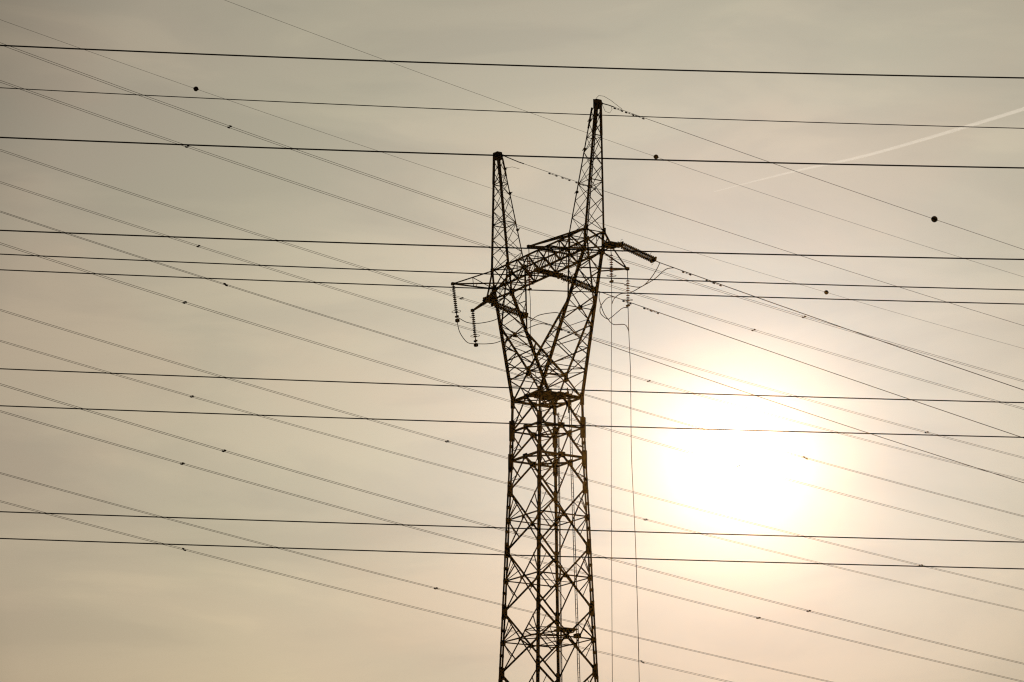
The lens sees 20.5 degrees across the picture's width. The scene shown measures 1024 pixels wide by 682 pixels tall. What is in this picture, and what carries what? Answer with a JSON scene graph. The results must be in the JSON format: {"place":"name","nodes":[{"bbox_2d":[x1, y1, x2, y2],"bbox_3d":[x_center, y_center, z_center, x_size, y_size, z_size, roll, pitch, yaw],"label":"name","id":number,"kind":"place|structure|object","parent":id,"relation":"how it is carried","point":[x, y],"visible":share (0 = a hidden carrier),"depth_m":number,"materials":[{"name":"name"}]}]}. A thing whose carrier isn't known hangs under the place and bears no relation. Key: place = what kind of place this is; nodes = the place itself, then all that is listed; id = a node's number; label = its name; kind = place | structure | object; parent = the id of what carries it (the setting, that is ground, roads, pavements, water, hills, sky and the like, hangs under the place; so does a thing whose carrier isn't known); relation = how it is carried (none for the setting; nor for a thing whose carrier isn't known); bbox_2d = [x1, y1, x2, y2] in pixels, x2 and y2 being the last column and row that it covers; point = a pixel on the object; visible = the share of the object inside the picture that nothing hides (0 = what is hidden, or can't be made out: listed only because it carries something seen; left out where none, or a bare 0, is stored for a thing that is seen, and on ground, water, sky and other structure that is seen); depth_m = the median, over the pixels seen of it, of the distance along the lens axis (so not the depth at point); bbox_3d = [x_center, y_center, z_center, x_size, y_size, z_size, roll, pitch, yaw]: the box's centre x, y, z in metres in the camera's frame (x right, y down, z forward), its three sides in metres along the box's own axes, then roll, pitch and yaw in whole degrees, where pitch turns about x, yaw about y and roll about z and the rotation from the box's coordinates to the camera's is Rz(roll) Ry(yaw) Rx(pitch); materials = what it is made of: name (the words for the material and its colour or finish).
{"place":"outdoors","nodes":[
{"label":"outdoors","id":0,"kind":"place"},
{"bbox_2d":[0,500,730,681],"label":"twin conductor","id":1,"kind":"object","parent":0,"point":[348,590],"visible":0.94,"depth_m":296.27,"materials":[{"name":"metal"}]},
{"bbox_2d":[0,472,831,681],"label":"twin conductor","id":2,"kind":"object","parent":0,"point":[399,578],"visible":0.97,"depth_m":289.90,"materials":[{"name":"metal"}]},
{"bbox_2d":[457,323,548,343],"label":"jumper cable","id":3,"kind":"object","parent":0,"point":[498,341],"visible":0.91,"depth_m":214.62,"materials":[{"name":"metal"}]},
{"bbox_2d":[0,410,1020,681],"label":"twin conductor","id":4,"kind":"object","parent":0,"point":[478,544],"visible":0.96,"depth_m":275.29,"materials":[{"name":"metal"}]},
{"bbox_2d":[0,309,1020,589],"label":"twin conductor","id":5,"kind":"object","parent":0,"point":[502,457],"visible":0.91,"depth_m":297.26,"materials":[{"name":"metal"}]},
{"bbox_2d":[0,340,1020,610],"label":"twin conductor","id":6,"kind":"object","parent":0,"point":[506,482],"visible":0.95,"depth_m":307.91,"materials":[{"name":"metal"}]},
{"bbox_2d":[0,383,1021,663],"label":"twin conductor","id":7,"kind":"object","parent":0,"point":[484,525],"visible":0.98,"depth_m":266.38,"materials":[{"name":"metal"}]},
{"bbox_2d":[0,243,1021,540],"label":"twin conductor","id":8,"kind":"object","parent":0,"point":[486,393],"visible":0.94,"depth_m":278.49,"materials":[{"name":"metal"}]},
{"bbox_2d":[0,45,1023,78],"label":"cable","id":9,"kind":"object","parent":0,"point":[511,65],"visible":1,"depth_m":57.51,"materials":[{"name":"metal"}]},
{"bbox_2d":[0,137,1023,168],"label":"cable","id":10,"kind":"object","parent":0,"point":[511,155],"visible":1,"depth_m":58.06,"materials":[{"name":"metal"}]},
{"bbox_2d":[0,230,1023,259],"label":"cable","id":11,"kind":"object","parent":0,"point":[513,247],"visible":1,"depth_m":59.64,"materials":[{"name":"metal"}]},
{"bbox_2d":[0,511,1023,542],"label":"cable","id":12,"kind":"object","parent":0,"point":[511,528],"visible":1,"depth_m":69.26,"materials":[{"name":"metal"}]},
{"bbox_2d":[0,538,1023,568],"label":"cable","id":13,"kind":"object","parent":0,"point":[509,554],"visible":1,"depth_m":69.08,"materials":[{"name":"metal"}]},
{"bbox_2d":[0,405,1023,437],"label":"cable","id":14,"kind":"object","parent":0,"point":[510,423],"visible":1,"depth_m":69.95,"materials":[{"name":"metal"}]},
{"bbox_2d":[0,368,1023,402],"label":"cable","id":15,"kind":"object","parent":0,"point":[509,387],"visible":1,"depth_m":70.19,"materials":[{"name":"metal"}]},
{"bbox_2d":[0,269,1023,304],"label":"cable","id":16,"kind":"object","parent":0,"point":[511,289],"visible":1,"depth_m":70.86,"materials":[{"name":"metal"}]},
{"bbox_2d":[0,254,1023,289],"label":"cable","id":17,"kind":"object","parent":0,"point":[511,274],"visible":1,"depth_m":70.96,"materials":[{"name":"metal"}]},
{"bbox_2d":[0,87,1023,128],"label":"cable","id":18,"kind":"object","parent":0,"point":[511,111],"visible":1,"depth_m":76.34,"materials":[{"name":"metal"}]},
{"bbox_2d":[1,211,1022,516],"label":"twin conductor","id":19,"kind":"object","parent":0,"point":[501,369],"visible":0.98,"depth_m":270.43,"materials":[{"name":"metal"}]},
{"bbox_2d":[0,80,1023,409],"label":"twin conductor","id":20,"kind":"object","parent":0,"point":[472,242],"visible":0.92,"depth_m":282.25,"materials":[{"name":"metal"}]},
{"bbox_2d":[0,149,1023,458],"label":"twin conductor","id":21,"kind":"object","parent":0,"point":[476,303],"visible":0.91,"depth_m":301.88,"materials":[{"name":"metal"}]},
{"bbox_2d":[0,181,1023,480],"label":"twin conductor","id":22,"kind":"object","parent":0,"point":[472,329],"visible":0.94,"depth_m":312.17,"materials":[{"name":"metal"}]},
{"bbox_2d":[0,0,1023,681],"label":"sky","id":23,"kind":"structure","parent":0,"point":[70,611],"materials":[{"name":"beige"}]},
{"bbox_2d":[2,43,1022,381],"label":"twin conductor","id":24,"kind":"object","parent":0,"point":[484,215],"visible":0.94,"depth_m":272.96,"materials":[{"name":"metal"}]},
{"bbox_2d":[2,20,1023,348],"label":"earth wire","id":25,"kind":"object","parent":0,"point":[504,192],"visible":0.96,"depth_m":300.01,"materials":[{"name":"metal"}]},
{"bbox_2d":[225,0,1022,276],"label":"earth wire","id":26,"kind":"object","parent":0,"point":[614,142],"visible":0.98,"depth_m":290.69,"materials":[{"name":"metal"}]},
{"bbox_3d":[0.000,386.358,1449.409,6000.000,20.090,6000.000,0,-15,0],"label":"ground","id":27,"kind":"structure","parent":0,"visible":0},
{"bbox_2d":[451,95,629,681],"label":"transmission tower","id":28,"kind":"structure","parent":27,"relation":"on","point":[551,397],"depth_m":204.67,"materials":[{"name":"metal"}]},
{"bbox_2d":[450,285,460,322],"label":"suspension insulator","id":29,"kind":"object","parent":28,"relation":"hanging from","point":[457,320],"visible":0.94,"depth_m":211.04,"materials":[{"name":"metal"}]},
{"bbox_2d":[470,312,479,346],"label":"suspension insulator","id":30,"kind":"object","parent":28,"relation":"hanging from","point":[475,334],"visible":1,"depth_m":212.84,"materials":[{"name":"metal"}]},
{"bbox_2d":[489,302,528,320],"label":"tension insulator","id":31,"kind":"object","parent":28,"relation":"attached to","point":[509,308],"visible":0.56,"depth_m":217.06,"materials":[{"name":"ceramic"}]},
{"bbox_2d":[458,310,529,323],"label":"jumper cable","id":32,"kind":"object","parent":31,"relation":"hanging from","point":[489,321],"visible":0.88,"depth_m":212.43,"materials":[{"name":"metal"}]},
{"bbox_2d":[531,318,1023,482],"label":"phase conductor","id":33,"kind":"object","parent":31,"relation":"attached to","point":[776,402],"visible":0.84,"depth_m":229.11,"materials":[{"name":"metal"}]},
{"bbox_2d":[525,249,532,290],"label":"suspension insulator","id":34,"kind":"object","parent":28,"relation":"hanging from","point":[529,270],"visible":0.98,"depth_m":202.53,"materials":[{"name":"metal"}]},
{"bbox_2d":[529,291,538,395],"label":"dropper cable","id":35,"kind":"object","parent":34,"relation":"hanging from","point":[530,338],"visible":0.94,"depth_m":201.78,"materials":[{"name":"black metal"}]},
{"bbox_2d":[557,272,599,294],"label":"tension insulator","id":36,"kind":"object","parent":28,"relation":"attached to","point":[583,285],"visible":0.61,"depth_m":209.92,"materials":[{"name":"ceramic"}]},
{"bbox_2d":[604,293,1019,436],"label":"phase conductor","id":37,"kind":"object","parent":36,"relation":"attached to","point":[799,361],"visible":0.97,"depth_m":219.37,"materials":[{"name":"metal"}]},
{"bbox_2d":[599,293,627,328],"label":"jumper cable","id":38,"kind":"object","parent":37,"relation":"hanging from","point":[607,318],"visible":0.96,"depth_m":205.63,"materials":[{"name":"metal"}]},
{"bbox_2d":[600,297,627,319],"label":"jumper cable","id":39,"kind":"object","parent":37,"relation":"hanging from","point":[615,313],"visible":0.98,"depth_m":205.15,"materials":[{"name":"metal"}]},
{"bbox_2d":[607,247,615,282],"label":"suspension insulator","id":40,"kind":"object","parent":28,"relation":"hanging from","point":[611,267],"visible":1,"depth_m":201.58,"materials":[{"name":"metal"}]},
{"bbox_2d":[611,282,612,681],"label":"dropper cable","id":41,"kind":"object","parent":40,"relation":"hanging from","point":[611,458],"visible":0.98,"depth_m":197.64,"materials":[{"name":"grey metal"}]},
{"bbox_2d":[623,270,632,306],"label":"suspension insulator","id":42,"kind":"object","parent":28,"relation":"hanging from","point":[627,300],"visible":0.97,"depth_m":202.86,"materials":[{"name":"metal"}]},
{"bbox_2d":[628,311,639,681],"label":"dropper cable","id":43,"kind":"object","parent":42,"relation":"hanging from","point":[633,494],"visible":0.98,"depth_m":199.03,"materials":[{"name":"grey metal"}]},
{"bbox_2d":[619,239,658,264],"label":"tension insulator","id":44,"kind":"object","parent":28,"relation":"attached to","point":[650,258],"visible":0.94,"depth_m":202.69,"materials":[{"name":"ceramic"}]},
{"bbox_2d":[612,263,659,287],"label":"jumper cable","id":45,"kind":"object","parent":44,"relation":"hanging from","point":[640,286],"visible":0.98,"depth_m":202.50,"materials":[{"name":"metal"}]},
{"bbox_2d":[656,261,1022,389],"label":"phase conductor","id":46,"kind":"object","parent":44,"relation":"attached to","point":[833,324],"visible":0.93,"depth_m":210.65,"materials":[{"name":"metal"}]},
{"bbox_2d":[612,268,669,302],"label":"jumper cable","id":47,"kind":"object","parent":46,"relation":"hanging from","point":[641,286],"visible":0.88,"depth_m":202.43,"materials":[{"name":"metal"}]},
{"bbox_2d":[504,156,1023,325],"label":"earth wire","id":48,"kind":"object","parent":28,"relation":"attached to","point":[729,232],"visible":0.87,"depth_m":226.74,"materials":[{"name":"metal"}]},
{"bbox_2d":[602,103,1023,249],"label":"earth wire","id":49,"kind":"object","parent":28,"relation":"attached to","point":[621,110],"visible":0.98,"depth_m":213.82,"materials":[{"name":"metal"}]},
{"bbox_2d":[931,216,937,221],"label":"marker ball","id":50,"kind":"object","parent":49,"relation":"attached to","point":[934,218],"visible":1,"depth_m":221.01,"materials":[{"name":"metal"}]}
]}

